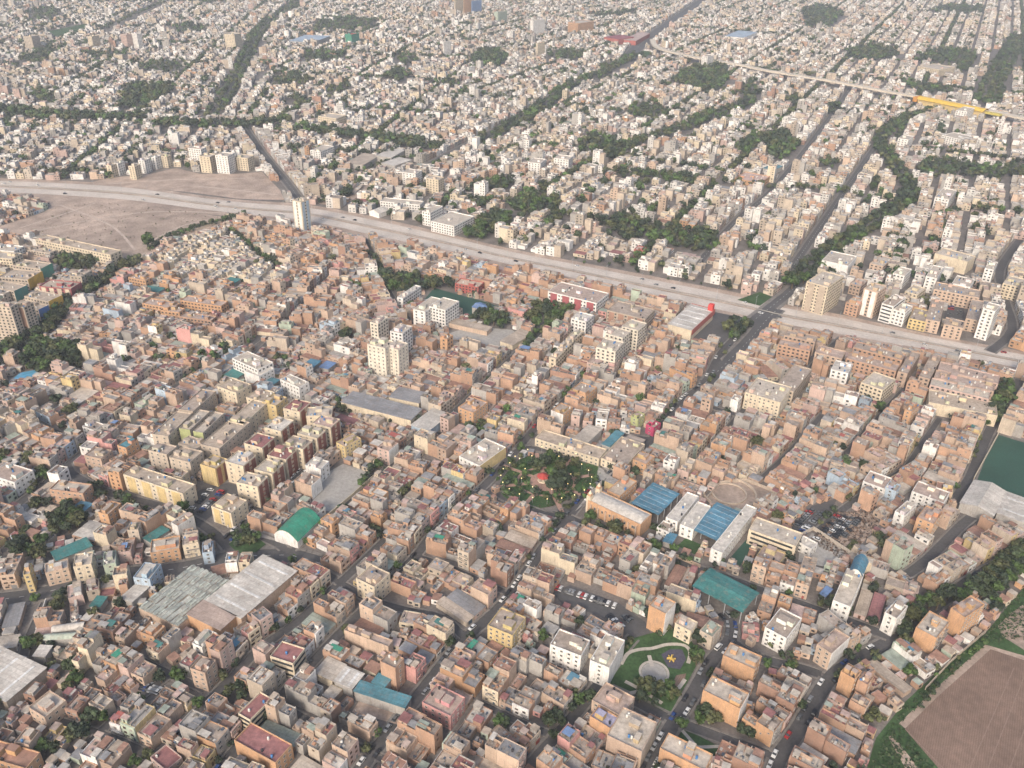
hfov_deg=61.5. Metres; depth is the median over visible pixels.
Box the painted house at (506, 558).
[487,549,518,576]
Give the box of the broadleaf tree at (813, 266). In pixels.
[808,263,818,269]
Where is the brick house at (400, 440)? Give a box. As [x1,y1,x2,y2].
[378,430,406,448]
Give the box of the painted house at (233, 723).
[202,708,241,740]
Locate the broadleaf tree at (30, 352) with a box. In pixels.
[22,349,36,356]
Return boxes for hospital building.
[232,351,273,378]
[244,367,274,382]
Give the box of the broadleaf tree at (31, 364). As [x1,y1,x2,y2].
[27,360,39,368]
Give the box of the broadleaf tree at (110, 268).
[106,265,117,273]
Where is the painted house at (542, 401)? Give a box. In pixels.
[523,393,550,412]
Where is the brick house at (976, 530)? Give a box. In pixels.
[966,525,1007,550]
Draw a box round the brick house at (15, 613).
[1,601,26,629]
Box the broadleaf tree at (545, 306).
[541,303,552,309]
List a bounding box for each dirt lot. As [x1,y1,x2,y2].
[0,195,220,258]
[85,168,283,199]
[318,168,378,204]
[352,702,398,723]
[998,605,1023,649]
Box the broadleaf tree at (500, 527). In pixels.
[497,521,503,530]
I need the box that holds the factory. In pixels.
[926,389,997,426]
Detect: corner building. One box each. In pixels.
[270,641,306,676]
[487,607,525,649]
[813,628,849,669]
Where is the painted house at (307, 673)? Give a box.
[294,662,323,696]
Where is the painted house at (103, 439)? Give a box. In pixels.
[86,428,117,451]
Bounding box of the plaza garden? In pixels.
[500,454,597,507]
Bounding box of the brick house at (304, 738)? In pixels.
[294,716,320,754]
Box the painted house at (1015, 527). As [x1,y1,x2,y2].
[994,518,1023,539]
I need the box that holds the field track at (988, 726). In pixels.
[905,668,1023,767]
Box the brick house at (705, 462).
[695,452,727,480]
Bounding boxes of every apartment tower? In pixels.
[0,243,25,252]
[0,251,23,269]
[0,301,27,341]
[17,301,41,338]
[292,197,311,231]
[367,337,393,376]
[370,315,388,338]
[389,340,408,375]
[390,323,412,352]
[595,338,623,367]
[605,326,630,356]
[622,319,646,350]
[801,270,843,314]
[860,282,886,318]
[974,302,1000,340]
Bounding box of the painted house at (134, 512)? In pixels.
[119,503,146,521]
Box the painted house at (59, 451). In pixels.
[34,444,67,464]
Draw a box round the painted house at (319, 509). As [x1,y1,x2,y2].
[296,501,325,517]
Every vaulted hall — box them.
[274,507,320,547]
[850,554,868,575]
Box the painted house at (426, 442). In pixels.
[414,428,440,457]
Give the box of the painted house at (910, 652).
[892,637,935,679]
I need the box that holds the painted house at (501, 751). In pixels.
[485,731,526,767]
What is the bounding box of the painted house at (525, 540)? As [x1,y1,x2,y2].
[504,529,537,551]
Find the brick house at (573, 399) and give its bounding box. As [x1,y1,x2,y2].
[564,391,592,413]
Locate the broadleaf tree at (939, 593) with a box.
[935,590,945,598]
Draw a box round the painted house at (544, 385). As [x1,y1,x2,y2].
[539,379,563,400]
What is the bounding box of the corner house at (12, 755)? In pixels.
[0,740,44,767]
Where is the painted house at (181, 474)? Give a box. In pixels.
[162,468,190,482]
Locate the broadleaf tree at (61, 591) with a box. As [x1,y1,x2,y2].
[51,587,66,600]
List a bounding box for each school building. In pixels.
[128,272,152,286]
[142,298,180,314]
[160,305,185,317]
[176,312,217,324]
[180,295,228,312]
[238,692,268,728]
[397,285,420,307]
[666,492,698,531]
[678,501,710,540]
[709,504,756,565]
[746,517,802,559]
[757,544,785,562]
[798,536,817,556]
[830,568,863,620]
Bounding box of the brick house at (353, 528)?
[338,516,376,547]
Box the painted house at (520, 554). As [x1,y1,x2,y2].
[504,547,526,569]
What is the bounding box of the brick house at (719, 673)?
[712,667,750,697]
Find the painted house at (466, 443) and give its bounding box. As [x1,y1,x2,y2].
[454,434,476,455]
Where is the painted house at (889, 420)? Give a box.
[878,411,910,431]
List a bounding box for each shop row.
[535,429,606,465]
[600,436,644,469]
[734,172,769,186]
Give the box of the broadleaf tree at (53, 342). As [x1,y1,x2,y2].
[47,338,61,347]
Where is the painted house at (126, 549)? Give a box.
[118,537,136,564]
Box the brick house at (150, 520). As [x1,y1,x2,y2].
[137,502,173,535]
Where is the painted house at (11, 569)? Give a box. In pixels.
[0,552,25,589]
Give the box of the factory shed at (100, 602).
[89,595,107,612]
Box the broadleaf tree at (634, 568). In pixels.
[631,564,639,571]
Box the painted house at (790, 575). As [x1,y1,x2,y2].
[779,560,800,592]
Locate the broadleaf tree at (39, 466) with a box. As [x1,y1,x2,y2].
[34,463,46,476]
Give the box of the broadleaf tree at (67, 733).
[63,726,74,742]
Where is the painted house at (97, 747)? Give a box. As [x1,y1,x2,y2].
[79,731,115,767]
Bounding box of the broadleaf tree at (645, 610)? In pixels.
[643,607,648,617]
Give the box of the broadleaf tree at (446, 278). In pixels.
[443,275,452,285]
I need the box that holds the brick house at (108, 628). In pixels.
[97,611,131,644]
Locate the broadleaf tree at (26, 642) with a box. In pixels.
[18,635,36,649]
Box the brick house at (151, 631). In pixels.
[140,621,166,645]
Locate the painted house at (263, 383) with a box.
[257,378,283,395]
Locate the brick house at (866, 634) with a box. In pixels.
[849,622,871,647]
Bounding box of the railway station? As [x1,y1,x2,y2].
[912,95,1001,118]
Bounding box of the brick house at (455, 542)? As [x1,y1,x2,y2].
[435,527,459,548]
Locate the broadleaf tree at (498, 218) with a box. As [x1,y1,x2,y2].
[495,216,504,221]
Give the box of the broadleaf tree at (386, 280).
[383,276,389,287]
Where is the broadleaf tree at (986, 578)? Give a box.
[977,571,995,585]
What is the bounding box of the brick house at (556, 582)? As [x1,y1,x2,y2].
[533,565,558,589]
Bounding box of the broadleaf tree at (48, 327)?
[41,322,55,333]
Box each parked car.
[154,686,162,694]
[356,756,365,765]
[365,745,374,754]
[372,748,381,757]
[383,723,391,732]
[391,713,399,721]
[421,687,429,694]
[437,656,445,663]
[445,647,452,654]
[468,624,476,630]
[499,596,506,602]
[626,617,633,622]
[644,752,651,761]
[650,741,657,750]
[656,731,663,740]
[668,712,676,720]
[681,693,688,701]
[683,707,690,715]
[689,697,696,705]
[697,667,703,674]
[700,679,706,687]
[702,659,708,665]
[718,613,725,619]
[766,759,773,767]
[771,749,778,758]
[784,730,791,738]
[796,712,802,720]
[805,717,812,725]
[807,695,813,702]
[810,708,817,716]
[817,678,824,685]
[840,659,848,664]
[866,644,874,649]
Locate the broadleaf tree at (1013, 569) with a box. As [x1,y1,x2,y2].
[1004,563,1018,574]
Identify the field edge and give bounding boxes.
[899,645,1023,727]
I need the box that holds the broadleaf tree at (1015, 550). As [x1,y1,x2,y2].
[1005,545,1023,557]
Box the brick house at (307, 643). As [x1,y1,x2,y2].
[276,631,314,657]
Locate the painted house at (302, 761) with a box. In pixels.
[291,755,323,767]
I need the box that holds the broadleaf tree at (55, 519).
[47,512,64,529]
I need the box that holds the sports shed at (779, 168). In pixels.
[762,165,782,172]
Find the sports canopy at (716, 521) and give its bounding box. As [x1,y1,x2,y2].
[694,502,738,540]
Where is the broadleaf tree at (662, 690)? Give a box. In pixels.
[657,686,668,696]
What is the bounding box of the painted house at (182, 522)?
[164,512,196,537]
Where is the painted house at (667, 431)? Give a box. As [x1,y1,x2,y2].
[661,428,688,441]
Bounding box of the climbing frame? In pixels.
[667,654,675,661]
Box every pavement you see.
[0,258,134,358]
[0,547,322,605]
[14,336,260,503]
[17,598,52,658]
[39,420,86,438]
[64,717,156,761]
[71,463,230,552]
[87,665,175,739]
[104,642,202,693]
[189,538,380,711]
[212,376,582,767]
[214,5,291,105]
[229,530,291,550]
[248,127,303,198]
[254,274,328,353]
[282,319,562,560]
[286,702,385,763]
[331,571,463,638]
[350,326,749,767]
[365,237,413,322]
[423,58,637,163]
[423,554,506,594]
[482,700,550,737]
[496,490,585,518]
[506,444,606,472]
[526,633,639,760]
[558,509,895,640]
[564,424,649,436]
[613,684,773,760]
[622,0,697,60]
[650,609,740,747]
[695,407,741,458]
[697,310,784,384]
[698,401,783,429]
[699,87,850,262]
[737,640,819,678]
[747,121,916,317]
[760,414,820,481]
[763,557,994,767]
[773,336,838,381]
[790,146,876,268]
[816,467,900,527]
[844,387,901,454]
[902,416,943,466]
[902,514,978,578]
[951,378,1023,518]
[984,239,1023,353]
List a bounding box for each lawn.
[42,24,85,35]
[678,538,700,553]
[730,539,750,565]
[738,292,770,305]
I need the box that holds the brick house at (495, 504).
[478,489,502,510]
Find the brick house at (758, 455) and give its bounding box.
[742,446,769,472]
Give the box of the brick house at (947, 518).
[914,500,955,529]
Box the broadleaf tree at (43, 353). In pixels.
[37,347,55,358]
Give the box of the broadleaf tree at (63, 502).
[59,499,74,506]
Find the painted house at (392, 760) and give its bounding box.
[381,752,410,767]
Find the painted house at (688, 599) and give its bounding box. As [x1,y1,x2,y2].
[666,583,700,612]
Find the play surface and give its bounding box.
[661,649,685,668]
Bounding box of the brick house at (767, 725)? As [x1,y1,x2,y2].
[741,707,782,746]
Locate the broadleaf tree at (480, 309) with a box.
[475,307,485,312]
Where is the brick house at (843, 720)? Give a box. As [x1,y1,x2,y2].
[818,700,868,740]
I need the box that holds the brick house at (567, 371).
[550,365,579,382]
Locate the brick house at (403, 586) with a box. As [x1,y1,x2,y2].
[391,571,426,602]
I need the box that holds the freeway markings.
[20,184,1018,364]
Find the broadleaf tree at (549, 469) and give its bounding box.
[546,466,556,475]
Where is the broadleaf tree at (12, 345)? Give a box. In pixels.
[8,342,17,349]
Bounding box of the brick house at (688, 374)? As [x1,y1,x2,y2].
[669,366,696,387]
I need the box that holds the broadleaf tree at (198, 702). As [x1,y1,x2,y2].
[191,696,204,708]
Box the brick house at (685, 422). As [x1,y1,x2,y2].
[671,416,697,432]
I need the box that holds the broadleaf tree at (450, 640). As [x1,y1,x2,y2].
[444,635,456,645]
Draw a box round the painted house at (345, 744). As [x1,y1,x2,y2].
[331,730,359,767]
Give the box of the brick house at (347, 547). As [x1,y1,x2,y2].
[327,537,359,564]
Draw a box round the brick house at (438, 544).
[426,530,457,561]
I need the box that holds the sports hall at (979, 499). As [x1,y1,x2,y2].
[958,480,1006,518]
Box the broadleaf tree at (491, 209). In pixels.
[489,207,499,213]
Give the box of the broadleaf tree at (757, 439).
[750,435,764,444]
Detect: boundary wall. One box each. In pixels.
[151,219,232,251]
[329,475,373,513]
[644,539,700,567]
[706,478,771,508]
[802,526,915,599]
[925,630,985,689]
[973,431,999,479]
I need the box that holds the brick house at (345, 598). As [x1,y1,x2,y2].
[328,589,354,616]
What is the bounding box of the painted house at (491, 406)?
[466,394,494,411]
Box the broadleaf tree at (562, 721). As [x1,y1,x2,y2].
[557,715,566,726]
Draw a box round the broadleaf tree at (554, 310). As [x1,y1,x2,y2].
[551,307,564,316]
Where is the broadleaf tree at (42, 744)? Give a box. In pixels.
[33,735,48,751]
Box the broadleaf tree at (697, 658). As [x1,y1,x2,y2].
[689,653,703,664]
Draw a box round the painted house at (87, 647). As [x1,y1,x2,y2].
[72,630,103,672]
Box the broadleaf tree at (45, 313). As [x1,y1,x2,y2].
[43,310,54,316]
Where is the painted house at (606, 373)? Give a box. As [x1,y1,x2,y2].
[591,359,615,381]
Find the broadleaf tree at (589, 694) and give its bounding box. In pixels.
[583,688,595,701]
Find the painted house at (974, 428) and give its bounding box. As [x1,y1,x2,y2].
[945,424,981,437]
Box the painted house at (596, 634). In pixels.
[577,624,617,646]
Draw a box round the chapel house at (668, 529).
[656,520,674,536]
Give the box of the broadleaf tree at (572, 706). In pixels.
[567,701,576,711]
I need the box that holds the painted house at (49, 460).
[28,451,59,469]
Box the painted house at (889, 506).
[876,492,898,514]
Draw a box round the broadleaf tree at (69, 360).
[63,355,74,365]
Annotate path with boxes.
[498,453,593,511]
[621,643,690,703]
[681,730,718,748]
[889,736,917,767]
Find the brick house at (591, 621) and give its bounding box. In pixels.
[584,614,623,638]
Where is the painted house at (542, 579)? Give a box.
[523,565,554,593]
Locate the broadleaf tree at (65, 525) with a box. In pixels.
[60,520,71,532]
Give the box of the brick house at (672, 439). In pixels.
[654,429,682,450]
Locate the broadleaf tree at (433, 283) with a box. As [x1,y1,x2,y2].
[427,279,439,289]
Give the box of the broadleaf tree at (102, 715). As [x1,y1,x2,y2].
[95,708,108,720]
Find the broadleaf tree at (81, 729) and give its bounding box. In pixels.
[68,720,90,738]
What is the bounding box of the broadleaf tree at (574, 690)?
[571,688,578,697]
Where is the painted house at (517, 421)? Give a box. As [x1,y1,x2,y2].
[498,414,527,433]
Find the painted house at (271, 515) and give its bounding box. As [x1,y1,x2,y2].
[262,510,287,524]
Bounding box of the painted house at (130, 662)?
[102,649,144,696]
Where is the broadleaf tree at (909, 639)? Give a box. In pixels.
[895,633,914,642]
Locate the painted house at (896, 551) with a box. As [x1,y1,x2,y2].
[881,534,913,570]
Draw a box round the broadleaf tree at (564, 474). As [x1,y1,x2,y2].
[552,468,571,482]
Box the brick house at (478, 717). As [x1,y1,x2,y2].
[456,700,492,740]
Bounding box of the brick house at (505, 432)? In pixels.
[484,424,518,446]
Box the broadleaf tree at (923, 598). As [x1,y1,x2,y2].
[916,594,928,603]
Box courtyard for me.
[798,533,843,565]
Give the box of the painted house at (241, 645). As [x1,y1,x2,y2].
[223,631,248,658]
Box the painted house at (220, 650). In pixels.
[205,632,235,672]
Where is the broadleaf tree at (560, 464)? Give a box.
[554,460,567,470]
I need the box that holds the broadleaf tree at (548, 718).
[542,710,556,726]
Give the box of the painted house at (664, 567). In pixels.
[653,550,675,582]
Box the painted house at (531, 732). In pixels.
[510,719,540,750]
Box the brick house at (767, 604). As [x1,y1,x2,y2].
[756,584,779,619]
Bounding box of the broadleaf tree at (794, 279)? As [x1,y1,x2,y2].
[787,274,799,288]
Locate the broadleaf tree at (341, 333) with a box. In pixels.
[338,329,348,336]
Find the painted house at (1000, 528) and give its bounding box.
[977,514,1017,546]
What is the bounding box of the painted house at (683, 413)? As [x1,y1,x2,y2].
[675,406,704,427]
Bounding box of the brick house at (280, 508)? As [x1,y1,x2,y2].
[263,499,293,518]
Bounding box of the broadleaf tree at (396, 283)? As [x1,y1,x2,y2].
[392,280,401,287]
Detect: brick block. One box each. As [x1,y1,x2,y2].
[45,558,71,585]
[84,446,113,467]
[98,501,121,525]
[117,435,140,459]
[190,655,219,691]
[234,722,293,767]
[294,472,322,499]
[380,651,405,691]
[440,332,452,350]
[458,397,487,424]
[551,403,572,423]
[570,382,596,402]
[589,705,617,739]
[605,707,656,767]
[632,451,654,475]
[646,594,675,635]
[658,732,712,767]
[701,675,748,727]
[720,642,761,681]
[836,663,861,697]
[853,671,873,695]
[902,402,919,424]
[912,505,942,534]
[912,610,949,653]
[947,595,984,636]
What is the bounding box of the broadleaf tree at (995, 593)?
[986,589,999,600]
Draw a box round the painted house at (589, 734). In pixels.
[573,717,606,754]
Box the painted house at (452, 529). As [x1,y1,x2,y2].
[438,519,471,542]
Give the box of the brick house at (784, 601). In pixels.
[773,593,792,615]
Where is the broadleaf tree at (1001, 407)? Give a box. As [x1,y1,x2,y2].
[992,400,1007,413]
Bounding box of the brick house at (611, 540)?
[600,532,622,563]
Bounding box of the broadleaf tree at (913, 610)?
[905,604,921,620]
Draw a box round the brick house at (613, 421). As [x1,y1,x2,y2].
[606,409,620,430]
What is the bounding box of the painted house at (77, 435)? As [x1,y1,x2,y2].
[57,428,84,450]
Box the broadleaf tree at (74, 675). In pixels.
[64,669,82,684]
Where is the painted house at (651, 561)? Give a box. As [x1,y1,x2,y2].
[639,547,663,574]
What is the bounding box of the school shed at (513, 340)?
[500,328,528,349]
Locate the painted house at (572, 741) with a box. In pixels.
[557,722,595,764]
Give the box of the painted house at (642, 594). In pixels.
[631,583,656,605]
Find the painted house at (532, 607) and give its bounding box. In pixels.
[509,591,541,619]
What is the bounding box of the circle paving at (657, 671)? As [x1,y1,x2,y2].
[642,663,666,680]
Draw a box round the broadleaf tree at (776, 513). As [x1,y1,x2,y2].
[772,509,783,518]
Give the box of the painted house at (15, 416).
[1,406,29,435]
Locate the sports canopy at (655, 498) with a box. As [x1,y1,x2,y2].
[631,482,678,522]
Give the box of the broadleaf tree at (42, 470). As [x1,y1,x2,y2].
[36,467,48,478]
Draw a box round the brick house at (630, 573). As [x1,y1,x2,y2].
[610,569,639,578]
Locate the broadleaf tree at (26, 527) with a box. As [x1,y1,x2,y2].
[18,523,32,532]
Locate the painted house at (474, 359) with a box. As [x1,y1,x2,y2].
[467,352,492,374]
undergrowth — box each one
[501,456,600,506]
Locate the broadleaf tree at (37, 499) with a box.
[29,496,41,503]
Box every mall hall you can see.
[604,35,633,44]
[624,32,649,44]
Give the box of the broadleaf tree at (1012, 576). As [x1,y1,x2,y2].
[1004,567,1018,581]
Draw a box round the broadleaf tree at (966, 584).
[963,580,974,589]
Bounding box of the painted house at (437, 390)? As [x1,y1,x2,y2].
[431,383,457,407]
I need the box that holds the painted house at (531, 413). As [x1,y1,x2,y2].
[511,406,537,423]
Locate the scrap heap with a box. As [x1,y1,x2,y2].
[811,510,878,555]
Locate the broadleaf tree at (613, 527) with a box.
[606,518,622,533]
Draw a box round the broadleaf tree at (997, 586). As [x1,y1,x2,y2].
[990,579,1004,591]
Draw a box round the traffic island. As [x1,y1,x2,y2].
[229,537,264,552]
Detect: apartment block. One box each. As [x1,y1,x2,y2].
[0,269,44,291]
[0,280,28,301]
[0,462,35,495]
[12,259,53,277]
[23,35,41,49]
[24,290,63,309]
[25,246,57,257]
[29,301,48,320]
[35,235,122,263]
[39,279,82,297]
[73,551,97,583]
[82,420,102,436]
[87,35,100,46]
[103,550,119,578]
[106,163,118,177]
[114,160,125,175]
[120,33,133,47]
[123,465,197,509]
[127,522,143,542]
[128,163,142,179]
[131,32,142,48]
[133,562,164,587]
[134,394,155,407]
[138,157,151,173]
[148,442,177,470]
[151,155,162,169]
[152,411,192,445]
[161,154,172,167]
[169,446,204,478]
[178,389,217,414]
[178,435,203,450]
[179,409,210,439]
[188,145,206,165]
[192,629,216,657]
[193,411,225,439]
[199,152,216,172]
[200,420,251,458]
[200,454,227,486]
[211,493,248,527]
[215,152,236,173]
[217,378,251,406]
[224,32,242,49]
[225,450,257,483]
[228,399,268,434]
[235,154,255,170]
[236,471,270,507]
[244,432,275,463]
[246,388,274,403]
[254,458,285,492]
[262,394,287,419]
[264,416,295,445]
[267,444,298,479]
[280,374,309,399]
[283,398,311,429]
[283,435,314,469]
[297,425,327,453]
[305,456,330,482]
[306,406,334,425]
[310,145,333,159]
[312,415,341,446]
[318,113,346,123]
[336,433,361,458]
[345,32,358,42]
[356,564,390,599]
[377,439,398,465]
[380,60,390,67]
[380,197,423,211]
[402,168,421,183]
[413,296,440,324]
[422,205,442,226]
[426,175,443,193]
[429,297,458,327]
[431,211,473,235]
[443,41,450,54]
[454,0,462,10]
[463,0,473,12]
[467,65,474,75]
[471,0,481,12]
[494,11,506,20]
[528,158,545,174]
[530,18,544,34]
[536,42,544,55]
[548,281,608,313]
[549,347,565,368]
[549,629,589,673]
[554,154,572,167]
[558,339,573,359]
[566,329,583,343]
[568,20,593,32]
[571,311,593,333]
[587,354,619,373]
[588,633,624,685]
[591,682,634,715]
[606,300,654,328]
[673,614,697,643]
[698,620,721,649]
[701,54,713,66]
[742,377,791,417]
[761,607,801,652]
[775,338,812,364]
[778,364,811,405]
[783,329,817,355]
[814,345,845,366]
[822,251,856,274]
[829,360,852,384]
[843,296,861,317]
[845,351,899,378]
[848,277,867,295]
[852,341,905,368]
[859,371,895,401]
[860,470,891,493]
[869,255,892,270]
[878,294,905,323]
[879,600,907,636]
[890,302,912,326]
[892,500,916,525]
[893,266,911,288]
[896,134,913,147]
[896,351,920,387]
[904,285,925,301]
[906,307,928,331]
[909,481,949,506]
[917,64,954,76]
[918,353,941,387]
[923,265,943,293]
[924,298,944,333]
[929,378,989,401]
[932,188,956,210]
[932,248,975,274]
[932,282,980,308]
[934,370,994,400]
[938,362,999,394]
[941,132,971,144]
[941,317,964,339]
[952,275,974,288]
[954,106,974,119]
[963,299,983,332]
[981,260,997,282]
[1001,275,1023,300]
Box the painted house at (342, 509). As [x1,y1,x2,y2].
[336,504,367,524]
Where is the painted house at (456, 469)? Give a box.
[441,461,468,478]
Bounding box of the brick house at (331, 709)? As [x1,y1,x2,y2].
[320,696,353,723]
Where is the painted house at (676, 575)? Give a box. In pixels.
[664,564,686,589]
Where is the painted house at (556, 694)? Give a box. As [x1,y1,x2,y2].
[529,678,572,714]
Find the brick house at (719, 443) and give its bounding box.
[710,435,740,462]
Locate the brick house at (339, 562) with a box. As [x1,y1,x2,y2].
[320,551,350,573]
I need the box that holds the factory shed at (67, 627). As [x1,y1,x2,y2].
[51,621,84,632]
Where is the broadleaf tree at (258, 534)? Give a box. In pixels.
[251,531,261,541]
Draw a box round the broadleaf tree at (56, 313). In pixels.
[49,310,63,322]
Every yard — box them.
[249,507,297,540]
[312,464,370,511]
[449,328,513,346]
[817,512,878,557]
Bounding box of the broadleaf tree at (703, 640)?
[696,637,706,642]
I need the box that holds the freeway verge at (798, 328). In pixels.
[0,178,1023,369]
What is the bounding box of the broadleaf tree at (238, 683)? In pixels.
[233,679,243,689]
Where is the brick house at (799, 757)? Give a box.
[787,745,828,767]
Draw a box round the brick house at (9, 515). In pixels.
[0,502,25,531]
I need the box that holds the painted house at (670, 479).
[659,469,679,489]
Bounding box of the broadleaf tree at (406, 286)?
[401,284,409,290]
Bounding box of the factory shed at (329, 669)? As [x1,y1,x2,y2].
[316,656,346,686]
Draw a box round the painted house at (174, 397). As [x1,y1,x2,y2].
[155,383,183,406]
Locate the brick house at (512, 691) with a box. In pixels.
[499,672,526,712]
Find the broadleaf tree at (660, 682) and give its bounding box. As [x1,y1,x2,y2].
[656,679,666,690]
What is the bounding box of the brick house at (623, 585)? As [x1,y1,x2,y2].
[602,573,636,599]
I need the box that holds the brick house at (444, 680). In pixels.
[430,672,472,709]
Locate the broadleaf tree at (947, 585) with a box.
[944,582,956,588]
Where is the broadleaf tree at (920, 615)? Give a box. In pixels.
[914,612,923,621]
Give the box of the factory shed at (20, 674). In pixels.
[0,646,47,710]
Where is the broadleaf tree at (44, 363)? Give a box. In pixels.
[38,358,53,371]
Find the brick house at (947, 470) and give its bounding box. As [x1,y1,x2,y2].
[927,461,963,482]
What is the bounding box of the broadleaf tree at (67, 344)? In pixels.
[55,338,74,350]
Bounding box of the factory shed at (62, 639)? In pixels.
[43,632,75,646]
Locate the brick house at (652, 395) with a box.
[647,390,674,403]
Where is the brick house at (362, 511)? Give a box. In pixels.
[348,500,372,524]
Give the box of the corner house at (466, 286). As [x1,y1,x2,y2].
[455,278,483,294]
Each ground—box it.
[0,0,1023,767]
[610,629,698,710]
[679,729,717,755]
[708,481,769,507]
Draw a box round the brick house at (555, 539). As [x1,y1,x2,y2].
[548,536,570,553]
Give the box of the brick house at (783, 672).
[776,664,811,690]
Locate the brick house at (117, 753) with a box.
[99,739,132,767]
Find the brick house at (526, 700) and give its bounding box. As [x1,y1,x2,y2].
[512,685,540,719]
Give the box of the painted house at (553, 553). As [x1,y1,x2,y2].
[541,540,577,574]
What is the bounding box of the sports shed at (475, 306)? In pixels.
[472,302,486,315]
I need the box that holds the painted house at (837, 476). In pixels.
[825,468,859,496]
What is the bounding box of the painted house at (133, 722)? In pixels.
[120,695,168,741]
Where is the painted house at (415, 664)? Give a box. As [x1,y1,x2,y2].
[400,652,426,683]
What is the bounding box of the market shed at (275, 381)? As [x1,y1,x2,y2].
[266,377,279,385]
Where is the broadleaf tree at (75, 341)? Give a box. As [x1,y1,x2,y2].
[71,338,80,345]
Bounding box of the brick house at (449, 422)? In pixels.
[440,411,458,431]
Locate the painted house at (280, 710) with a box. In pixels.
[265,691,297,729]
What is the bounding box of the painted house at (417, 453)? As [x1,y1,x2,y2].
[404,445,430,468]
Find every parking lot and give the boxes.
[193,483,237,519]
[554,585,649,637]
[693,312,742,342]
[791,499,836,534]
[944,305,963,317]
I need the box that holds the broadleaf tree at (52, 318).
[45,315,60,326]
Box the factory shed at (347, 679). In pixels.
[333,666,364,696]
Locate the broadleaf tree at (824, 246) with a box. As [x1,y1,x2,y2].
[817,243,830,250]
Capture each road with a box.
[0,258,139,363]
[0,549,321,604]
[16,336,261,504]
[20,597,49,657]
[39,421,86,440]
[60,718,150,760]
[66,465,234,553]
[89,667,180,740]
[107,644,203,691]
[194,539,385,712]
[215,5,290,105]
[219,377,582,764]
[226,433,343,539]
[227,533,292,554]
[242,125,301,198]
[255,275,328,353]
[291,318,563,549]
[297,710,383,761]
[330,573,465,637]
[354,325,749,767]
[365,238,413,323]
[414,554,512,595]
[426,57,636,163]
[481,701,554,738]
[496,492,584,516]
[511,446,599,465]
[526,638,626,767]
[558,510,893,641]
[565,425,651,439]
[626,0,704,61]
[628,693,772,759]
[640,613,737,767]
[683,398,781,428]
[700,309,782,383]
[701,88,851,261]
[708,408,745,447]
[726,638,821,676]
[749,120,913,325]
[761,414,823,479]
[765,562,1011,767]
[774,337,838,382]
[792,146,875,267]
[817,470,898,528]
[844,388,904,454]
[904,417,941,465]
[904,515,975,576]
[953,379,1023,517]
[986,239,1023,352]
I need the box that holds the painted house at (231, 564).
[225,551,239,579]
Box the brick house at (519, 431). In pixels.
[495,425,522,436]
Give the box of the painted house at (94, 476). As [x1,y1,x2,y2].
[91,454,124,480]
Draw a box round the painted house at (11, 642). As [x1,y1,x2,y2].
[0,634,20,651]
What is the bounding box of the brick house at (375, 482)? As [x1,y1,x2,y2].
[366,477,400,501]
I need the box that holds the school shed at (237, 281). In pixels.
[227,277,240,286]
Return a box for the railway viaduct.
[650,39,1023,121]
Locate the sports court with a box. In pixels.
[425,288,498,314]
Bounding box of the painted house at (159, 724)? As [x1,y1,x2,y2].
[137,698,184,749]
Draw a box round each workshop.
[411,408,445,431]
[459,438,505,472]
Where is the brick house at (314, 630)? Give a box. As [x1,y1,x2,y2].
[292,619,324,647]
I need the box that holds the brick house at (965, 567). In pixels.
[941,553,969,577]
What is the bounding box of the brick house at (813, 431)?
[803,424,833,450]
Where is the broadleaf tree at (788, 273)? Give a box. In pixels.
[783,270,795,279]
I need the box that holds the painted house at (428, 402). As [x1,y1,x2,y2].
[421,392,446,411]
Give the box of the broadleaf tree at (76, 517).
[65,509,83,527]
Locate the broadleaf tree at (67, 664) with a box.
[60,655,74,670]
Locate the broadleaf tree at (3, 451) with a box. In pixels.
[0,448,9,456]
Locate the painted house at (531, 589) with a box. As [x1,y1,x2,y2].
[517,579,554,606]
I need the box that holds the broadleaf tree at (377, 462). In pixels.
[374,459,383,469]
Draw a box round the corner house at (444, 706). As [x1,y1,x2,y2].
[422,684,464,729]
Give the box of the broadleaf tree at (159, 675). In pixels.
[152,668,165,682]
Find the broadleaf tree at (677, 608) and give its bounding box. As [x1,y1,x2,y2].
[674,603,680,614]
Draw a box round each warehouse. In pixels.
[122,584,149,607]
[186,600,237,634]
[205,554,297,624]
[289,35,329,43]
[341,391,421,426]
[348,153,376,168]
[376,148,404,160]
[381,157,411,168]
[389,387,423,407]
[725,30,756,39]
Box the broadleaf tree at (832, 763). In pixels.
[828,760,838,767]
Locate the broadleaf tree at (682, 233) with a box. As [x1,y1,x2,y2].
[678,231,687,240]
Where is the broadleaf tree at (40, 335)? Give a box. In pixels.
[31,334,48,338]
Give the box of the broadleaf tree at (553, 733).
[548,729,558,738]
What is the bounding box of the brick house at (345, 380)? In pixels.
[330,370,354,392]
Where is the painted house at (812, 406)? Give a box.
[791,398,820,417]
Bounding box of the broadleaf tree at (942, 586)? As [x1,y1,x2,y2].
[935,583,945,593]
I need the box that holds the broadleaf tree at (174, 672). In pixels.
[168,665,179,678]
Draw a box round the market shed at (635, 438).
[627,434,644,443]
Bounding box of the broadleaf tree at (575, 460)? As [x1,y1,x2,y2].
[571,456,579,465]
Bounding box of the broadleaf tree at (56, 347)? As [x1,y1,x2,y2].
[46,345,59,351]
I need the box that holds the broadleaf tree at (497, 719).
[492,711,503,726]
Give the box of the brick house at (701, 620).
[686,611,723,636]
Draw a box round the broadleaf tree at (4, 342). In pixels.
[0,339,8,345]
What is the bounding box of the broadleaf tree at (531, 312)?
[525,308,538,320]
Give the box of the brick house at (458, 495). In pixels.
[438,485,461,504]
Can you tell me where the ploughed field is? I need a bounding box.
[903,649,1023,767]
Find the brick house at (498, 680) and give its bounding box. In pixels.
[482,653,516,705]
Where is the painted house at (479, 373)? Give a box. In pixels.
[458,366,481,382]
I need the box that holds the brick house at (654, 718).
[647,713,660,730]

